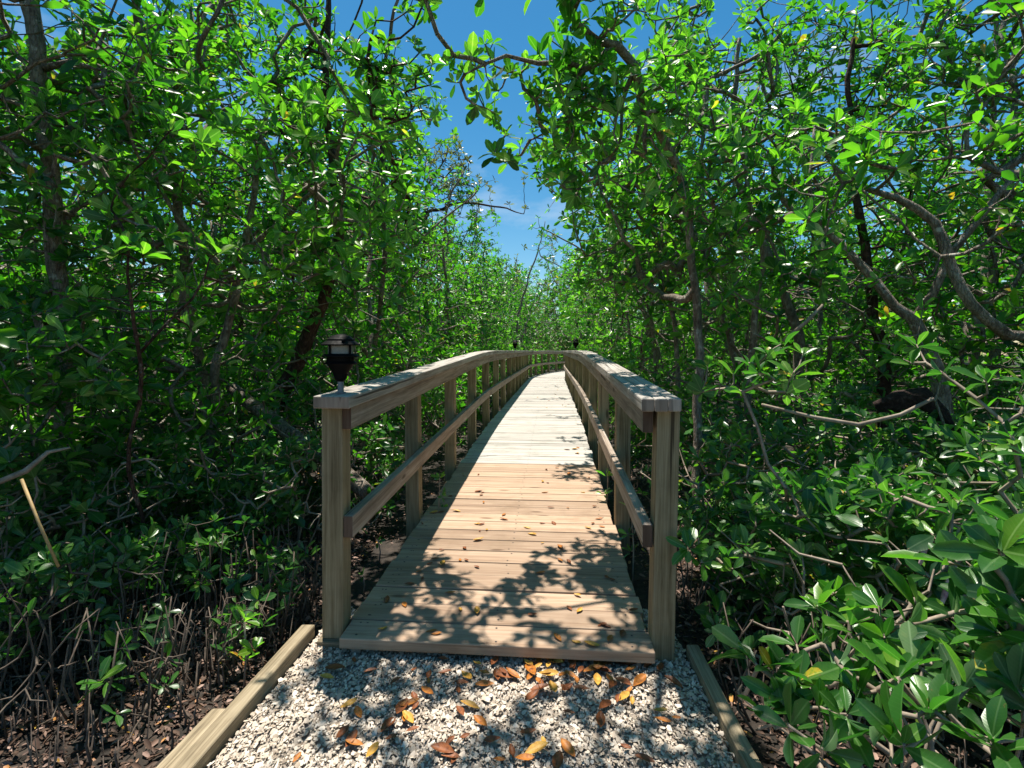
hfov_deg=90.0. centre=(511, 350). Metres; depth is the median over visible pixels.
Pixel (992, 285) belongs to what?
mangrove tree
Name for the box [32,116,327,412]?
mangrove tree
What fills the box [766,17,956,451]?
mangrove tree
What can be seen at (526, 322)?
mangrove tree
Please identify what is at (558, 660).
fallen leaf
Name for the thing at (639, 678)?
fallen leaf
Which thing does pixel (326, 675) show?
fallen leaf
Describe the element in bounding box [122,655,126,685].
aerial root
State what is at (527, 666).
fallen leaf
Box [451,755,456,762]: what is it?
fallen leaf
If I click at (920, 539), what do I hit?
mangrove shrub
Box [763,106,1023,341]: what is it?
mangrove tree
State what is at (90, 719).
aerial roots
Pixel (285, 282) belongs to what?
mangrove tree
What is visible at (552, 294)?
mangrove tree
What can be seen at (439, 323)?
mangrove tree
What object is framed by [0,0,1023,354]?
sky
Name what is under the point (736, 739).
path edging
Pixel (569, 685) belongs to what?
fallen leaf
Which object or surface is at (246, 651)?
mangrove seedling
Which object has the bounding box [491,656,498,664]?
fallen leaf
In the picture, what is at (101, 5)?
mangrove tree
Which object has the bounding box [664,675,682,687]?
fallen leaf
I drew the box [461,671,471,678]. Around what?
fallen leaf
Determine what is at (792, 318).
mangrove tree
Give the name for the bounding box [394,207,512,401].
mangrove tree
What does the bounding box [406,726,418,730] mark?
fallen leaf
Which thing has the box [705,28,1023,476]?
mangrove tree
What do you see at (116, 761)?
aerial root
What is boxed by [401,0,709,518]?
mangrove tree
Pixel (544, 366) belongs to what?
mangrove shrub
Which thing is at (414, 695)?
fallen leaf
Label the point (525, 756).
fallen leaf
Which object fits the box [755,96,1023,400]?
mangrove tree
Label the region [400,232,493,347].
mangrove tree
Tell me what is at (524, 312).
mangrove tree
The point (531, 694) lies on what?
fallen leaf
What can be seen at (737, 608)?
mangrove seedling
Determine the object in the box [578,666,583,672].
fallen leaf
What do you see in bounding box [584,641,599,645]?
fallen leaf
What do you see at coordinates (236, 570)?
mangrove shrub
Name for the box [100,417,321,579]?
mangrove shrub
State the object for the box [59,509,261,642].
mangrove shrub
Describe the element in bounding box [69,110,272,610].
mangrove sapling
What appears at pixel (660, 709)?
fallen leaf
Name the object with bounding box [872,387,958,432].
rotten log
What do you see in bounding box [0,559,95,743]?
mangrove shrub
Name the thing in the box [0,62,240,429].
mangrove tree
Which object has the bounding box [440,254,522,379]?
mangrove tree
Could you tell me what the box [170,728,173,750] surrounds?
aerial root
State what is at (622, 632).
fallen leaf
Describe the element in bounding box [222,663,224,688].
aerial root
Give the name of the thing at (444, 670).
fallen leaf
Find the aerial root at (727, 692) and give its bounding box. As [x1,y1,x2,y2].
[725,679,728,697]
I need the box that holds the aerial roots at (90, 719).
[0,453,1023,767]
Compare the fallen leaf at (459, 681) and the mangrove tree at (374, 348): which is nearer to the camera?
the fallen leaf at (459, 681)
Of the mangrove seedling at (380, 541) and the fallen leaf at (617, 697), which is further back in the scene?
the mangrove seedling at (380, 541)
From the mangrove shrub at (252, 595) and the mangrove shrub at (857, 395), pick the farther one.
the mangrove shrub at (857, 395)
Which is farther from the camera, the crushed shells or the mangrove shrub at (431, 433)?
the mangrove shrub at (431, 433)
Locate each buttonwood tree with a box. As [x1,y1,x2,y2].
[420,135,528,390]
[514,223,557,339]
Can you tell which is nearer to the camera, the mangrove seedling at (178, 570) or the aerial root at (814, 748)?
the aerial root at (814, 748)
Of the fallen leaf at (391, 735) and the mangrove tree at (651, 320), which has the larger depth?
the mangrove tree at (651, 320)
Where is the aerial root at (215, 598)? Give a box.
[214,582,216,617]
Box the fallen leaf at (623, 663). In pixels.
[616,662,635,664]
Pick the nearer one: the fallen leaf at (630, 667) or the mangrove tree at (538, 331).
the fallen leaf at (630, 667)
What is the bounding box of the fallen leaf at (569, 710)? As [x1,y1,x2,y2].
[563,709,574,712]
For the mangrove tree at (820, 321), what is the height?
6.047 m
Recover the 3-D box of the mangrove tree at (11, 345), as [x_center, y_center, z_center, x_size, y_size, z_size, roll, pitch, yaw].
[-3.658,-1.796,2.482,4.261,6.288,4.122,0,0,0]
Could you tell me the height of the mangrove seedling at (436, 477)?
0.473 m
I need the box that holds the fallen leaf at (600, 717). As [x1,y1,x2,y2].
[596,711,605,726]
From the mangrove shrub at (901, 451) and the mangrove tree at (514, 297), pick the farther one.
the mangrove tree at (514, 297)
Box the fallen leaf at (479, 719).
[474,715,486,725]
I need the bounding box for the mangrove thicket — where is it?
[0,128,1023,436]
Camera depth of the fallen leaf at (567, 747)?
1.55 m
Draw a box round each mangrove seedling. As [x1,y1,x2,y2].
[57,602,71,635]
[141,672,161,706]
[155,605,170,652]
[166,534,194,600]
[231,606,263,688]
[359,567,364,593]
[376,536,385,562]
[430,471,447,507]
[595,462,612,503]
[617,502,637,583]
[726,600,743,631]
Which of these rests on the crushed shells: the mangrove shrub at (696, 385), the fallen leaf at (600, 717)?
the fallen leaf at (600, 717)
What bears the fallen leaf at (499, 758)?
on the crushed shells
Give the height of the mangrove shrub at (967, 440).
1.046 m
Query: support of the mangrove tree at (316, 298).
on the ground
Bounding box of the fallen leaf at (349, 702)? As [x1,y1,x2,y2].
[340,698,356,707]
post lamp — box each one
[320,334,359,393]
[512,340,517,350]
[572,339,578,349]
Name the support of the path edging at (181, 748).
on the ground
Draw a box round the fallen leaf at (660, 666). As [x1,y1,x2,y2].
[657,663,663,669]
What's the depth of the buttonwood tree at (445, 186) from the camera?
10.96 m
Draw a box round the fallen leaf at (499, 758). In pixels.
[493,756,505,760]
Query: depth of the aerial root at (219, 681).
2.00 m
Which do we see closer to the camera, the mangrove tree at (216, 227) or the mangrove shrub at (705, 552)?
the mangrove shrub at (705, 552)
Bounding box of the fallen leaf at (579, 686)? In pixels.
[573,684,589,688]
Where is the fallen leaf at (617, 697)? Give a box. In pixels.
[615,694,620,701]
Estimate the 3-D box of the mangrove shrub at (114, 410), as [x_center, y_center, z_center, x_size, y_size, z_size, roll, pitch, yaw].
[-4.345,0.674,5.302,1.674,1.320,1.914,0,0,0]
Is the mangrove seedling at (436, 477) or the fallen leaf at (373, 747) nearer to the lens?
the fallen leaf at (373, 747)
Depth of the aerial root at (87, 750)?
1.61 m
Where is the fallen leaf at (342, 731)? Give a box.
[336,724,348,737]
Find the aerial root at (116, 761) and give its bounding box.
[114,747,118,767]
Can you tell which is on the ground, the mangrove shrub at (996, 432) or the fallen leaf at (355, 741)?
the mangrove shrub at (996, 432)
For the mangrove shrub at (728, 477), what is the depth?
2.99 m
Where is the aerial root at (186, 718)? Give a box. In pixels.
[183,706,187,727]
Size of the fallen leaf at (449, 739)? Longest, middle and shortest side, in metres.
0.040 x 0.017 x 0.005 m
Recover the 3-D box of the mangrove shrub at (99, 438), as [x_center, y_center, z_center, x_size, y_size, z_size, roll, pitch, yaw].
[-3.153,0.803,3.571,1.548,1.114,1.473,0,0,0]
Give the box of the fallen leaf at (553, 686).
[549,680,557,691]
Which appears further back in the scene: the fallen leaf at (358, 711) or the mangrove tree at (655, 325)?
the mangrove tree at (655, 325)
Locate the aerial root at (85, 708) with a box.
[84,679,87,735]
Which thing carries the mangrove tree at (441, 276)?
on the ground
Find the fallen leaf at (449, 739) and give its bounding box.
[446,735,454,742]
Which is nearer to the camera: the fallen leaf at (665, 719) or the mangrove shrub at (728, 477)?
the fallen leaf at (665, 719)
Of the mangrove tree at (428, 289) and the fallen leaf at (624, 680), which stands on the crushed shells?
the fallen leaf at (624, 680)
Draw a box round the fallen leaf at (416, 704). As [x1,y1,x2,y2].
[412,701,418,709]
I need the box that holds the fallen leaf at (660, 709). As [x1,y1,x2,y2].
[653,707,666,710]
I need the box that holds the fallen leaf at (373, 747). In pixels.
[366,742,378,756]
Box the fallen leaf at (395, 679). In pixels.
[390,677,399,683]
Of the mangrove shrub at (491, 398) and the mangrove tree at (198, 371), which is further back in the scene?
the mangrove shrub at (491, 398)
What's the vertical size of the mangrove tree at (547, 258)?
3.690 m
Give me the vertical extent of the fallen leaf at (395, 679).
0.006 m
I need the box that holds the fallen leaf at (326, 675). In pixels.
[320,673,333,677]
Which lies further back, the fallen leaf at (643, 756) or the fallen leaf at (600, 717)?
the fallen leaf at (600, 717)
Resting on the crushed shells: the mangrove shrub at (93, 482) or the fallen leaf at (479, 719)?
the fallen leaf at (479, 719)
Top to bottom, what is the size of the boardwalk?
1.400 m
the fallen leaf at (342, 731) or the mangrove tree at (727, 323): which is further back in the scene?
the mangrove tree at (727, 323)
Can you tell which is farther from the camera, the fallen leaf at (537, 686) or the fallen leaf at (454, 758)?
the fallen leaf at (537, 686)
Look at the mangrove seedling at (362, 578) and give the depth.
2.74 m
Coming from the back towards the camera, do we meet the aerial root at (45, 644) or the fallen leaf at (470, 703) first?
the aerial root at (45, 644)
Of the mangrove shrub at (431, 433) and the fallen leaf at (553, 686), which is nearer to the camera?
the fallen leaf at (553, 686)
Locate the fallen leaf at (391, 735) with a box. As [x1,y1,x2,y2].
[385,733,397,738]
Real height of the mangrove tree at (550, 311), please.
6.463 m
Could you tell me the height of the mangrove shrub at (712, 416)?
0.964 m
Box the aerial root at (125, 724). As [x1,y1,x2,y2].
[123,707,127,732]
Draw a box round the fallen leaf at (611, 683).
[608,680,616,688]
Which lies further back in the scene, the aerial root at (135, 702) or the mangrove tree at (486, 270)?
the mangrove tree at (486, 270)
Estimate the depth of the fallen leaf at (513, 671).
1.91 m
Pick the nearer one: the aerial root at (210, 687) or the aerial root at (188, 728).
the aerial root at (188, 728)
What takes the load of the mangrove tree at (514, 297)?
on the ground
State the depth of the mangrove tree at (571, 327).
13.37 m
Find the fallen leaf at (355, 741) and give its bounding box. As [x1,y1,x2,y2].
[345,738,362,744]
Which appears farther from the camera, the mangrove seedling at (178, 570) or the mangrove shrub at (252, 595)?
the mangrove seedling at (178, 570)
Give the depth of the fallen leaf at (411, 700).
1.75 m
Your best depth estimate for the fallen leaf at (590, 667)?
1.94 m
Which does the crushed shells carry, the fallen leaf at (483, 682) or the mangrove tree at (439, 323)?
the fallen leaf at (483, 682)
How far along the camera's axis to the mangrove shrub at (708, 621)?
1.95 m
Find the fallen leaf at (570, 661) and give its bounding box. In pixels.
[568,659,575,667]
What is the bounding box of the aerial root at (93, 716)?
[92,710,96,734]
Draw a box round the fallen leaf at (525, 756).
[515,753,533,759]
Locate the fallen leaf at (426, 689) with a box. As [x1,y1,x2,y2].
[421,686,432,693]
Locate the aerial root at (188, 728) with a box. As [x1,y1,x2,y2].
[186,719,190,735]
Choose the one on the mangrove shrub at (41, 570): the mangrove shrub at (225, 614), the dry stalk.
the dry stalk
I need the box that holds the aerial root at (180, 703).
[177,691,181,720]
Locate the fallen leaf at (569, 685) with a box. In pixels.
[561,683,572,689]
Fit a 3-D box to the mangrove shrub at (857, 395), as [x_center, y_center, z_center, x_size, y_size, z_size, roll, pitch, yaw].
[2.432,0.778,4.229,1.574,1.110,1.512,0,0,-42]
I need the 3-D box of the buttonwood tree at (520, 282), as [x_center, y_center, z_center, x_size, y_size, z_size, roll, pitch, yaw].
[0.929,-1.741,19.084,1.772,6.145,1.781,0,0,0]
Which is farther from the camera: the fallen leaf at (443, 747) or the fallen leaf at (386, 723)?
the fallen leaf at (386, 723)
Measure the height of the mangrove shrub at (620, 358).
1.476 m
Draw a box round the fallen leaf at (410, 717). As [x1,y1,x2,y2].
[402,710,413,722]
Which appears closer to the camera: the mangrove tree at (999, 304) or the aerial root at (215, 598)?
the aerial root at (215, 598)
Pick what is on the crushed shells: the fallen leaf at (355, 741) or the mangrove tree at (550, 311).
the fallen leaf at (355, 741)
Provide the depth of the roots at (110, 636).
1.84 m
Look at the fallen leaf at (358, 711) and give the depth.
1.71 m
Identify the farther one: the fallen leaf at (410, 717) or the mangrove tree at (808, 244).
the mangrove tree at (808, 244)
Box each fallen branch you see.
[0,447,70,483]
[7,578,61,588]
[225,382,373,498]
[761,397,934,426]
[782,304,823,341]
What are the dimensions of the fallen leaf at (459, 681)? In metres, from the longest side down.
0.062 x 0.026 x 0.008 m
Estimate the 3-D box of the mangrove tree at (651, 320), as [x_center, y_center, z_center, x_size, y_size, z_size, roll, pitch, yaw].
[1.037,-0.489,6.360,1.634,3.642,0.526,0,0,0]
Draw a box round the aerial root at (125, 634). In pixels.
[121,614,126,655]
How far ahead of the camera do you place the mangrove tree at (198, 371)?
3.54 m
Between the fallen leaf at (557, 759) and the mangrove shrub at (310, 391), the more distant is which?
the mangrove shrub at (310, 391)
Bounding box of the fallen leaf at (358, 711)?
[354,706,361,717]
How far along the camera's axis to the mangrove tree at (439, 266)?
12.13 m
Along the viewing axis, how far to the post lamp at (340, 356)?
2.09 m
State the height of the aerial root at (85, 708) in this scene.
0.232 m
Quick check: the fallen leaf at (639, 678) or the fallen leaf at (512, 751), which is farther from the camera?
the fallen leaf at (639, 678)
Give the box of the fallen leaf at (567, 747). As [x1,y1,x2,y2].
[561,738,574,756]
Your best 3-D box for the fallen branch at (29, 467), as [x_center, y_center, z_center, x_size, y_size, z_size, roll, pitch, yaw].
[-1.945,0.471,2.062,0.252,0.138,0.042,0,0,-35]
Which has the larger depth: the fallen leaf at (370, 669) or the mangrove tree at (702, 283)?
the mangrove tree at (702, 283)
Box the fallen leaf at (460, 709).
[456,705,463,714]
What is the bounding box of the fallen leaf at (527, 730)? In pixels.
[520,728,535,733]
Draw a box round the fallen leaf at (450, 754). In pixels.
[442,752,459,757]
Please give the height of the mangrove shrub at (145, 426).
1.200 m
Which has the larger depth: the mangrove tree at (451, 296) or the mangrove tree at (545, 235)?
the mangrove tree at (451, 296)
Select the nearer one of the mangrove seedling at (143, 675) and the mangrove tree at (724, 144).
the mangrove seedling at (143, 675)
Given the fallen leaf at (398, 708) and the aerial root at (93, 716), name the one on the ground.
the aerial root at (93, 716)
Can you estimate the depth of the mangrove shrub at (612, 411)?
6.48 m
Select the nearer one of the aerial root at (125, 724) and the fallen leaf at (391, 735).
the fallen leaf at (391, 735)
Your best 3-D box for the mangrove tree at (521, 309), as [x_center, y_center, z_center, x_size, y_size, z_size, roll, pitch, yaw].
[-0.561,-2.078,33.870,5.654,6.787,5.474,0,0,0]
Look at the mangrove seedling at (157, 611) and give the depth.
2.23 m
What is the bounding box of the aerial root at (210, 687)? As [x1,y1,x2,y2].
[208,671,211,690]
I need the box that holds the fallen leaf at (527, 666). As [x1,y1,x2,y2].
[525,664,535,674]
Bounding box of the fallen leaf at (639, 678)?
[633,673,645,685]
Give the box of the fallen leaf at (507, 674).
[495,671,515,677]
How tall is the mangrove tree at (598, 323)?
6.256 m
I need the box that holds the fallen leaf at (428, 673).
[426,670,431,677]
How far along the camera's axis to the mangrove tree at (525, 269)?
14.33 m
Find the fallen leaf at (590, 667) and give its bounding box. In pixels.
[583,664,601,671]
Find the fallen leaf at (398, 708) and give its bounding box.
[395,698,407,713]
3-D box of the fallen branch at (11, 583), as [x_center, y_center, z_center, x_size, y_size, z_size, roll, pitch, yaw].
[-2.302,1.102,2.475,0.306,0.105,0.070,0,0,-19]
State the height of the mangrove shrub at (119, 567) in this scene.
0.557 m
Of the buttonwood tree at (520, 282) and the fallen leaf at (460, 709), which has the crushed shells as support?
the fallen leaf at (460, 709)
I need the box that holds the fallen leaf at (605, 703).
[599,699,611,708]
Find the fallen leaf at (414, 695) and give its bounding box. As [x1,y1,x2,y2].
[411,691,417,697]
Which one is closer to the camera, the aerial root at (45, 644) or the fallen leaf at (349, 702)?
the fallen leaf at (349, 702)
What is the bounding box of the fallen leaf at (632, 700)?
[630,696,634,703]
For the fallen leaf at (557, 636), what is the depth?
2.04 m
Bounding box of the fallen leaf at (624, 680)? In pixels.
[614,677,630,684]
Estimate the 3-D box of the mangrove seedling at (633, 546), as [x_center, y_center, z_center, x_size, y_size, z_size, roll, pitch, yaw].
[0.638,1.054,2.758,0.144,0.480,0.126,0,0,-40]
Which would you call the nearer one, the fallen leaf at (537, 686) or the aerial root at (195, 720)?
the aerial root at (195, 720)
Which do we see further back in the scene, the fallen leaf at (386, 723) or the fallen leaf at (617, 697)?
the fallen leaf at (617, 697)
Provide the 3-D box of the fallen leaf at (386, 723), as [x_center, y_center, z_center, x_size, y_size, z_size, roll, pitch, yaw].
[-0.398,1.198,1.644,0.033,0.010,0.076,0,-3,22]
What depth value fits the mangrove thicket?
10.62 m
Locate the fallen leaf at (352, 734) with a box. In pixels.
[345,729,357,746]
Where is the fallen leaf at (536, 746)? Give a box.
[525,741,547,753]
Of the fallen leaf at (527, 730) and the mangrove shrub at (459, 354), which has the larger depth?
the mangrove shrub at (459, 354)
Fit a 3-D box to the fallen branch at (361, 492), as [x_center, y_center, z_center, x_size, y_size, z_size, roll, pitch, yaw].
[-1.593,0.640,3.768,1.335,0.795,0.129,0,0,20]
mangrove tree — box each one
[0,0,213,539]
[0,0,239,501]
[0,0,325,475]
[0,0,429,514]
[0,9,105,433]
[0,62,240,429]
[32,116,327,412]
[33,0,398,438]
[78,27,426,470]
[183,94,437,422]
[196,182,366,381]
[217,0,476,464]
[235,0,441,489]
[275,179,460,375]
[311,127,489,424]
[340,206,476,373]
[359,168,503,418]
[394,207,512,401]
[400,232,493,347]
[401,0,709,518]
[422,260,485,351]
[423,239,516,396]
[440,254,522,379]
[450,253,535,350]
[459,272,539,350]
[471,266,541,348]
[474,274,545,372]
[502,259,579,369]
[508,278,566,371]
[517,115,681,477]
[524,268,589,319]
[528,215,633,371]
[529,272,610,370]
[530,170,657,449]
[532,241,612,342]
[546,240,647,368]
[554,48,807,441]
[554,181,709,383]
[557,135,743,402]
[558,276,644,348]
[559,228,681,376]
[565,310,643,350]
[568,272,643,348]
[580,292,657,339]
[585,0,947,469]
[614,230,741,389]
[622,237,716,381]
[626,167,810,399]
[629,0,844,498]
[638,97,886,412]
[659,19,847,473]
[670,0,1023,420]
[700,221,849,368]
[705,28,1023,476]
[708,191,917,385]
[735,0,1023,475]
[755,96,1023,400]
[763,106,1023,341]
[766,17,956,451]
[786,0,1023,484]
[837,19,1023,420]
[982,121,1023,300]
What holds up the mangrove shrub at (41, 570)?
on the ground
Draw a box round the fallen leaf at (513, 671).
[506,667,519,677]
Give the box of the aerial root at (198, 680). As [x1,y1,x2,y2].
[197,662,199,683]
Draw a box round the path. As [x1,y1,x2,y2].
[208,610,733,767]
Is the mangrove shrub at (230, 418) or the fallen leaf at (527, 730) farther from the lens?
the mangrove shrub at (230, 418)
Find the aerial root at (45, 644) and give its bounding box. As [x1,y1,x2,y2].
[42,629,47,657]
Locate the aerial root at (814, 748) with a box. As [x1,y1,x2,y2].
[813,732,815,750]
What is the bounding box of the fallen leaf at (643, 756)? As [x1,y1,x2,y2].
[635,753,654,761]
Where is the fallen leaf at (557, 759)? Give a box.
[552,750,563,767]
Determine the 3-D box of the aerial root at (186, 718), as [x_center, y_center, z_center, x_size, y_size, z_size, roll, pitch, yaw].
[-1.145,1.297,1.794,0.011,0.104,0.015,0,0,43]
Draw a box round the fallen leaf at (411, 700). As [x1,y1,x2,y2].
[400,698,419,705]
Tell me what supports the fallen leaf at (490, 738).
on the crushed shells
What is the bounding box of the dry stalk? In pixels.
[20,479,59,566]
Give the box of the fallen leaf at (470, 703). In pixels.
[461,700,479,708]
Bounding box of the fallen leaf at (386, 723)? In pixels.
[380,717,394,731]
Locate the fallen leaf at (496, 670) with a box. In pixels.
[493,668,500,679]
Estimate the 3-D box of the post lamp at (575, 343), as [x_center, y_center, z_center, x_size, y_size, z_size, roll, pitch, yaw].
[1.319,-0.130,10.611,0.158,0.248,0.158,0,0,0]
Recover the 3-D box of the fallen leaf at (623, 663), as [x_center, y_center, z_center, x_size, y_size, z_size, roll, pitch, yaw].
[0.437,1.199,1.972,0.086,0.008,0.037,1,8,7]
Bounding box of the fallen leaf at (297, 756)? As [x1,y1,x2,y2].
[293,752,301,761]
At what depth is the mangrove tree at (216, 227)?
6.75 m
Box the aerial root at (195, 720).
[193,707,196,725]
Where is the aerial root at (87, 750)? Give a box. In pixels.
[85,723,91,765]
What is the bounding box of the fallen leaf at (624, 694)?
[619,691,629,700]
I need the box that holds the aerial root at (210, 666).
[209,638,212,669]
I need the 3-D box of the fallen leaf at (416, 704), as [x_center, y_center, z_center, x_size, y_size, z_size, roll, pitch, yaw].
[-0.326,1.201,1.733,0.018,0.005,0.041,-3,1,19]
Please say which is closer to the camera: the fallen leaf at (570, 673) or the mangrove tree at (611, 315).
the fallen leaf at (570, 673)
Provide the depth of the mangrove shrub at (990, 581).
1.24 m
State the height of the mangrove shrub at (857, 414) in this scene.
1.087 m
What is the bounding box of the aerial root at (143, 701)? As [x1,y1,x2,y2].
[141,689,145,714]
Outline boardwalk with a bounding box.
[313,350,680,668]
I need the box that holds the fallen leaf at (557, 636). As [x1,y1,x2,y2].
[554,633,560,640]
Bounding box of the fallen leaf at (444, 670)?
[438,669,450,672]
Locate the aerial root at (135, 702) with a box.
[131,695,136,723]
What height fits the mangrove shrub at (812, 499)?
0.863 m
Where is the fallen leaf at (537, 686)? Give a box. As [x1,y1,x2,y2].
[530,683,549,690]
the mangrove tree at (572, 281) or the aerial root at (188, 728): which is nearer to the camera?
the aerial root at (188, 728)
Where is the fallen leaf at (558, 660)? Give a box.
[546,658,562,662]
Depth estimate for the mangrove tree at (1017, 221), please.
4.67 m
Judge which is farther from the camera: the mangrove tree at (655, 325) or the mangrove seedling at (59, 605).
the mangrove tree at (655, 325)
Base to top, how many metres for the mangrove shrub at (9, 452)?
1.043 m
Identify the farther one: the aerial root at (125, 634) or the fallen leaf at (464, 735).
the aerial root at (125, 634)
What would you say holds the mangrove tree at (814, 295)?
on the ground
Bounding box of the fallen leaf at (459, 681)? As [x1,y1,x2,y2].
[453,679,467,683]
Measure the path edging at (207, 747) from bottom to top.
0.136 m
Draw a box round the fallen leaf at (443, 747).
[431,742,453,752]
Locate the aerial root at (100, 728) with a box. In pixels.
[98,709,102,735]
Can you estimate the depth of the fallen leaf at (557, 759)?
1.50 m
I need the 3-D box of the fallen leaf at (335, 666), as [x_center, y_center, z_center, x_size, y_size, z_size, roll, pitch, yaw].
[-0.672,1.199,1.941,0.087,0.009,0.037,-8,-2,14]
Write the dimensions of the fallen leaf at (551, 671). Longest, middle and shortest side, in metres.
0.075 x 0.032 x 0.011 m
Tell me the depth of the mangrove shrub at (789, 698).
1.36 m
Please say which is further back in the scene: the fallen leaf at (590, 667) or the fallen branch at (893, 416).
the fallen branch at (893, 416)
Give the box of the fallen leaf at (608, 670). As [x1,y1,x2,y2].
[590,664,611,671]
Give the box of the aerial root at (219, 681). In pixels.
[217,666,220,687]
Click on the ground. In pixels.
(376, 565)
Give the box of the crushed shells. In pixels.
[207,606,740,767]
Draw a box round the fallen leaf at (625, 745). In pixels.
[620,743,630,747]
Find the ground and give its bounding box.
[0,355,1023,767]
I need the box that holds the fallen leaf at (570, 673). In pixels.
[565,670,576,677]
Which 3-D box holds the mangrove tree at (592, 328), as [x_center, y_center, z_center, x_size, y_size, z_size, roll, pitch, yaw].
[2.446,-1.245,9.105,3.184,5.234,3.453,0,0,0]
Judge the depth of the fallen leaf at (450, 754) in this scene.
1.52 m
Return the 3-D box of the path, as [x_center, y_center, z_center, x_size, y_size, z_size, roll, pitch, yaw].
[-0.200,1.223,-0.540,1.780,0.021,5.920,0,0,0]
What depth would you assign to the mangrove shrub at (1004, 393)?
3.85 m
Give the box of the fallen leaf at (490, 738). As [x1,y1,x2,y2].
[483,735,500,741]
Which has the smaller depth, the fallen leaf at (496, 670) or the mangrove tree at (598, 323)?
the fallen leaf at (496, 670)
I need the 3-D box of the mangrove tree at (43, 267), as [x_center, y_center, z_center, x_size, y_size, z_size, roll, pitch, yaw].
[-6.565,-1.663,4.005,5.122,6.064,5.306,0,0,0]
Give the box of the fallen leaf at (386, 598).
[384,595,389,602]
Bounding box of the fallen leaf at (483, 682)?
[475,680,493,685]
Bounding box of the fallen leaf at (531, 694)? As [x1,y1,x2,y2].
[525,688,538,699]
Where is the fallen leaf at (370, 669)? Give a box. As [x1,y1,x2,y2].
[363,667,376,671]
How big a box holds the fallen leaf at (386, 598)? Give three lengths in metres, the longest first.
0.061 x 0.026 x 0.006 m
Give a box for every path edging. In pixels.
[156,709,224,767]
[172,625,314,767]
[686,645,763,767]
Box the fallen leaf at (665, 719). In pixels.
[654,717,670,721]
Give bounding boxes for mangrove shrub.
[0,362,194,440]
[0,396,173,530]
[0,420,130,628]
[0,432,166,611]
[0,529,132,718]
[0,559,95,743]
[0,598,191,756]
[3,433,252,604]
[5,522,195,692]
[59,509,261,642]
[73,373,251,515]
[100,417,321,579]
[109,588,249,707]
[161,351,312,458]
[164,511,296,637]
[198,580,304,677]
[203,430,367,571]
[219,379,365,501]
[241,540,321,641]
[311,421,405,530]
[350,404,428,479]
[388,363,466,450]
[429,343,491,427]
[456,362,492,414]
[476,344,506,399]
[529,350,546,375]
[586,346,614,355]
[597,343,642,424]
[609,356,674,453]
[630,390,722,484]
[635,399,795,523]
[665,498,796,654]
[676,486,805,624]
[679,413,881,609]
[687,331,1018,626]
[694,456,1019,733]
[700,572,877,753]
[701,379,924,495]
[707,564,1023,767]
[756,401,995,581]
[769,498,1023,767]
[776,450,1023,726]
[857,409,1023,565]
[876,426,1023,708]
[890,331,1023,710]
[906,368,1023,495]
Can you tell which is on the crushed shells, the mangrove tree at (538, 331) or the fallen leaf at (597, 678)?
the fallen leaf at (597, 678)
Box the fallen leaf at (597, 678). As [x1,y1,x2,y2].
[593,673,601,684]
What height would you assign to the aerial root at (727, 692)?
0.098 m
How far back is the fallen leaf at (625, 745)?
1.56 m
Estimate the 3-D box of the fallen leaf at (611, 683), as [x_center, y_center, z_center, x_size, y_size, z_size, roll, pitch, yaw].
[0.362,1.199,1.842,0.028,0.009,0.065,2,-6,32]
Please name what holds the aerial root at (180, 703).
on the ground
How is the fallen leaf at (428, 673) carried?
on the crushed shells
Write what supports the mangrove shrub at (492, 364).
on the ground
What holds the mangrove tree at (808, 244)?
on the ground
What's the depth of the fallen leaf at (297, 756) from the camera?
1.52 m
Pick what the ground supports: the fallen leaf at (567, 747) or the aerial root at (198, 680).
the aerial root at (198, 680)
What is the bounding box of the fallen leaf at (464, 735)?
[459,733,469,737]
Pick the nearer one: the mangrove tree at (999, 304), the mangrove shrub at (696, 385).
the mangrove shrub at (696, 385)
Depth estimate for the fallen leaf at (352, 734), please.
1.59 m
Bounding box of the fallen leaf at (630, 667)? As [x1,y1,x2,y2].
[625,666,635,669]
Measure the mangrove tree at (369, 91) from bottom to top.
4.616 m
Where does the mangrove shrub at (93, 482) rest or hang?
on the ground
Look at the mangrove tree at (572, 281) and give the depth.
10.79 m
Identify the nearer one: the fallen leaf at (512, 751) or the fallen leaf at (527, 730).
the fallen leaf at (512, 751)
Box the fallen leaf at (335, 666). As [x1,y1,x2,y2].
[325,663,344,668]
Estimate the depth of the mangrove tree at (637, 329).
12.83 m
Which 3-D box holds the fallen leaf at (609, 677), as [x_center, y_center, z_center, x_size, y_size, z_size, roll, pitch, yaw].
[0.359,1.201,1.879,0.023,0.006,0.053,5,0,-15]
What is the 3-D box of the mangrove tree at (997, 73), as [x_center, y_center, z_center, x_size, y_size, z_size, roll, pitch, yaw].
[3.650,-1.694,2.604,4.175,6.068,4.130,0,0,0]
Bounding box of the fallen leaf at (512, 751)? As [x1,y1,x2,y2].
[509,743,515,756]
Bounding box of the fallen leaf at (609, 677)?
[606,673,613,680]
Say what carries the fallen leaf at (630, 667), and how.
on the crushed shells
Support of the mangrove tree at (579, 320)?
on the ground
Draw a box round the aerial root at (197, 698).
[196,690,199,706]
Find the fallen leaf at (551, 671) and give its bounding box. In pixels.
[539,669,558,675]
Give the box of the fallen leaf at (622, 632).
[619,629,625,636]
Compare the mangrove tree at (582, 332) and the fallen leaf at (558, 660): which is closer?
the fallen leaf at (558, 660)
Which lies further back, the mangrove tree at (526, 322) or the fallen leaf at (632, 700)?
the mangrove tree at (526, 322)

